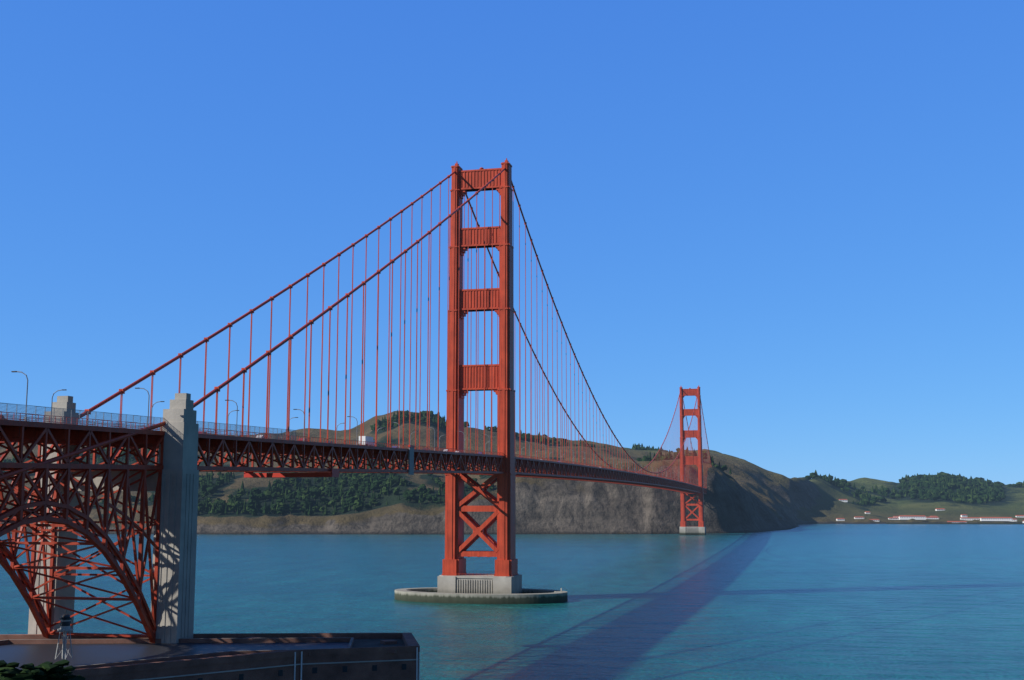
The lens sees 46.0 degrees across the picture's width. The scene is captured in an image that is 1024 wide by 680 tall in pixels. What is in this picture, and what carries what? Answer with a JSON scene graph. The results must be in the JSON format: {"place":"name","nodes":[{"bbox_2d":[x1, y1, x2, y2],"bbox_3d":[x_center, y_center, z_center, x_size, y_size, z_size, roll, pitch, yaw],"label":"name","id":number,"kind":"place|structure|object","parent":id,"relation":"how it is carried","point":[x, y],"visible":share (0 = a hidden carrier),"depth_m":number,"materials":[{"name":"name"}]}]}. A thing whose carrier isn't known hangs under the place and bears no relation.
{"place":"outdoors","nodes":[
{"label":"outdoors","id":0,"kind":"place"},
{"bbox_2d":[0,666,72,679],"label":"bushes","id":1,"kind":"object","parent":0,"point":[30,672],"visible":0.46,"depth_m":47.31,"materials":[{"name":"green plant"}]},
{"bbox_2d":[0,659,85,679],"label":"bushes","id":2,"kind":"object","parent":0,"point":[57,668],"visible":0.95,"depth_m":47.79,"materials":[{"name":"green plant"}]},
{"bbox_2d":[0,468,161,642],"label":"steel arch","id":3,"kind":"structure","parent":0,"point":[19,513],"depth_m":268.75,"materials":[{"name":"red metal"}]},
{"bbox_2d":[0,524,1023,679],"bbox_3d":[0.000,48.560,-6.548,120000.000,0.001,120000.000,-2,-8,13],"label":"water","id":4,"kind":"structure","parent":0,"point":[874,602],"depth_m":597.58,"materials":[{"name":"blue liquid"}]},
{"bbox_2d":[437,573,521,593],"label":"tower pier","id":5,"kind":"structure","parent":4,"relation":"in","point":[479,583],"depth_m":603.99,"materials":[{"name":"concrete"}]},
{"bbox_2d":[444,571,498,576],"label":"tower pier rail","id":6,"kind":"object","parent":5,"relation":"on","point":[475,572],"visible":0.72,"depth_m":607.33,"materials":[{"name":"red metal"}]},
{"bbox_2d":[442,158,517,575],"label":"tower","id":7,"kind":"structure","parent":5,"relation":"on","point":[503,508],"depth_m":623.90,"materials":[{"name":"red metal"}]},
{"bbox_2d":[0,168,711,479],"bbox_3d":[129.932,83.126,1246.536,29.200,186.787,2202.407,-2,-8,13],"label":"cables","id":8,"kind":"object","parent":7,"relation":"on","point":[152,427],"visible":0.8,"depth_m":405.07,"materials":[{"name":"red metal"}]},
{"bbox_2d":[86,175,709,487],"bbox_3d":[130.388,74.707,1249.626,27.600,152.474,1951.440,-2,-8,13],"label":"suspender ropes","id":9,"kind":"object","parent":8,"relation":"hanging from","point":[676,451],"visible":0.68,"depth_m":549.71,"materials":[{"name":"red metal"}]},
{"bbox_2d":[394,587,567,603],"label":"pier fender","id":10,"kind":"object","parent":4,"relation":"in","point":[526,596],"visible":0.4,"depth_m":593.26,"materials":[{"name":"concrete"}]},
{"bbox_2d":[679,527,705,534],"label":"tower pier","id":11,"kind":"structure","parent":4,"relation":"in","point":[692,530],"depth_m":1838.16,"materials":[{"name":"concrete"}]},
{"bbox_2d":[679,386,704,526],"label":"tower","id":12,"kind":"structure","parent":11,"relation":"on","point":[687,460],"depth_m":1859.01,"materials":[{"name":"red metal"}]},
{"bbox_2d":[886,523,1023,523],"bbox_3d":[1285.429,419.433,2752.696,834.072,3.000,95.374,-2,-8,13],"label":"horseshoe cove breakwater","id":13,"kind":"object","parent":4,"relation":"in","point":[954,523],"visible":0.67,"depth_m":2782.05,"materials":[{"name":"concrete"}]},
{"bbox_2d":[0,411,1023,534],"bbox_3d":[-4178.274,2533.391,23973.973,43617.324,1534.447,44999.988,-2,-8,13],"label":"ground","id":14,"kind":"structure","parent":0,"point":[745,496],"depth_m":2025.18,"materials":[{"name":"brown soil"}]},
{"bbox_2d":[28,393,198,643],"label":"pylon","id":15,"kind":"object","parent":14,"relation":"on","point":[177,553],"visible":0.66,"depth_m":283.71,"materials":[{"name":"concrete"}]},
{"bbox_2d":[0,419,706,493],"bbox_3d":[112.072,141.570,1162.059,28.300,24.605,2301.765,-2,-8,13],"label":"deck truss","id":16,"kind":"object","parent":15,"relation":"on","point":[26,433],"visible":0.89,"depth_m":354.04,"materials":[{"name":"red metal"}]},
{"bbox_2d":[244,445,414,477],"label":"maintenance traveler","id":17,"kind":"object","parent":16,"relation":"hanging from","point":[334,473],"visible":0.86,"depth_m":387.11,"materials":[{"name":"red"}]},
{"bbox_2d":[408,447,413,474],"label":"scaffold screen","id":18,"kind":"object","parent":17,"relation":"on","point":[411,462],"visible":1,"depth_m":463.42,"materials":[{"name":"blue fabric"}]},
{"bbox_3d":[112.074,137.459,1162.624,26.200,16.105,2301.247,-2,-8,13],"label":"road slab","id":19,"kind":"object","parent":16,"relation":"on","visible":0},
{"bbox_2d":[3,419,501,455],"bbox_3d":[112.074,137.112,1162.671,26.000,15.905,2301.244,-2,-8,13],"label":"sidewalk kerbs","id":20,"kind":"structure","parent":19,"relation":"on","point":[213,434],"depth_m":309.96,"materials":[{"name":"concrete"}]},
{"bbox_2d":[5,403,287,438],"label":"safety fence posts","id":21,"kind":"object","parent":20,"relation":"on","point":[95,422],"visible":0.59,"depth_m":269.20,"materials":[{"name":"grey metal"}]},
{"bbox_2d":[0,403,295,439],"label":"safety fence","id":22,"kind":"object","parent":21,"relation":"attached to","point":[201,428],"visible":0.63,"depth_m":265.68,"materials":[{"name":"grey metal"}]},
{"bbox_2d":[1,412,705,487],"bbox_3d":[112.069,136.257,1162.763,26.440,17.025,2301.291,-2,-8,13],"label":"deck railings","id":23,"kind":"object","parent":20,"relation":"on","point":[387,444],"visible":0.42,"depth_m":390.32,"materials":[{"name":"red metal"}]},
{"bbox_2d":[16,371,698,483],"bbox_3d":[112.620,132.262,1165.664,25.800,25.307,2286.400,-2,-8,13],"label":"street lamps","id":24,"kind":"object","parent":20,"relation":"on","point":[357,424],"visible":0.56,"depth_m":457.26,"materials":[{"name":"metal"}]},
{"bbox_2d":[11,371,682,475],"bbox_3d":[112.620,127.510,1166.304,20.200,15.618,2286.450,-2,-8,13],"label":"lamp heads","id":25,"kind":"object","parent":24,"relation":"attached to","point":[297,417],"visible":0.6,"depth_m":369.95,"materials":[{"name":"grey metal"}]},
{"bbox_2d":[359,436,372,445],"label":"truck","id":26,"kind":"object","parent":19,"relation":"on","point":[369,440],"visible":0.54,"depth_m":432.17,"materials":[{"name":"white metal"}]},
{"bbox_2d":[85,652,418,679],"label":"fort point walls","id":27,"kind":"structure","parent":14,"relation":"on","point":[389,670],"depth_m":253.46,"materials":[{"name":"brick"}]},
{"bbox_2d":[55,620,72,658],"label":"lighthouse tower","id":28,"kind":"structure","parent":27,"relation":"on","point":[64,629],"depth_m":239.61,"materials":[{"name":"white metal"}]},
{"bbox_2d":[60,614,71,625],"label":"lighthouse lantern","id":29,"kind":"object","parent":28,"relation":"on","point":[65,617],"visible":1,"depth_m":239.88,"materials":[{"name":"black metal"}]},
{"bbox_2d":[0,642,348,669],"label":"roof","id":30,"kind":"structure","parent":27,"relation":"on","point":[39,654],"depth_m":265.23,"materials":[{"name":"grey concrete"}]},
{"bbox_2d":[0,636,396,668],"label":"fort point roof curbs","id":31,"kind":"structure","parent":27,"relation":"on","point":[254,639],"depth_m":276.16,"materials":[{"name":"concrete"}]},
{"bbox_2d":[0,633,419,676],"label":"fort parapet","id":32,"kind":"structure","parent":27,"relation":"on","point":[410,642],"depth_m":256.91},
{"bbox_2d":[137,659,419,679],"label":"wall ledge","id":33,"kind":"object","parent":27,"relation":"attached to","point":[275,666],"visible":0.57,"depth_m":248.97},
{"bbox_2d":[198,664,405,679],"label":"fort windows","id":34,"kind":"structure","parent":27,"relation":"in","point":[314,670],"depth_m":254.05,"materials":[{"name":"black glass"}]},
{"bbox_2d":[294,647,419,679],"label":"fort downspouts","id":35,"kind":"object","parent":27,"relation":"attached to","point":[417,668],"visible":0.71,"depth_m":260.17,"materials":[{"name":"grey metal"}]},
{"bbox_2d":[352,639,404,647],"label":"fort point roof","id":36,"kind":"structure","parent":27,"relation":"on","point":[358,643],"depth_m":276.60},
{"bbox_2d":[836,500,1023,522],"bbox_3d":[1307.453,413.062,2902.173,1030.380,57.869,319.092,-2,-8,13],"label":"building walls","id":37,"kind":"structure","parent":14,"relation":"on","point":[981,519],"depth_m":2848.42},
{"bbox_2d":[836,499,1023,521],"bbox_3d":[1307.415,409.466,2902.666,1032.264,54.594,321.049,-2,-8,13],"label":"building roofs","id":38,"kind":"structure","parent":37,"relation":"on","point":[937,516],"depth_m":2864.46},
{"bbox_2d":[843,500,1019,522],"bbox_3d":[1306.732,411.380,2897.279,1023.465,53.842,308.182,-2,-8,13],"label":"building windows","id":39,"kind":"structure","parent":37,"relation":"in","point":[937,509],"depth_m":2872.77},
{"bbox_2d":[0,0,1023,484],"label":"sky","id":40,"kind":"structure","parent":0,"point":[807,216],"materials":[{"name":"blue"}]},
{"bbox_2d":[2,409,1023,515],"bbox_3d":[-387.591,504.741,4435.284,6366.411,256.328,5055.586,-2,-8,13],"label":"hill trees","id":41,"kind":"object","parent":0,"point":[211,488],"depth_m":2180.29,"materials":[{"name":"green plant"}]}
]}

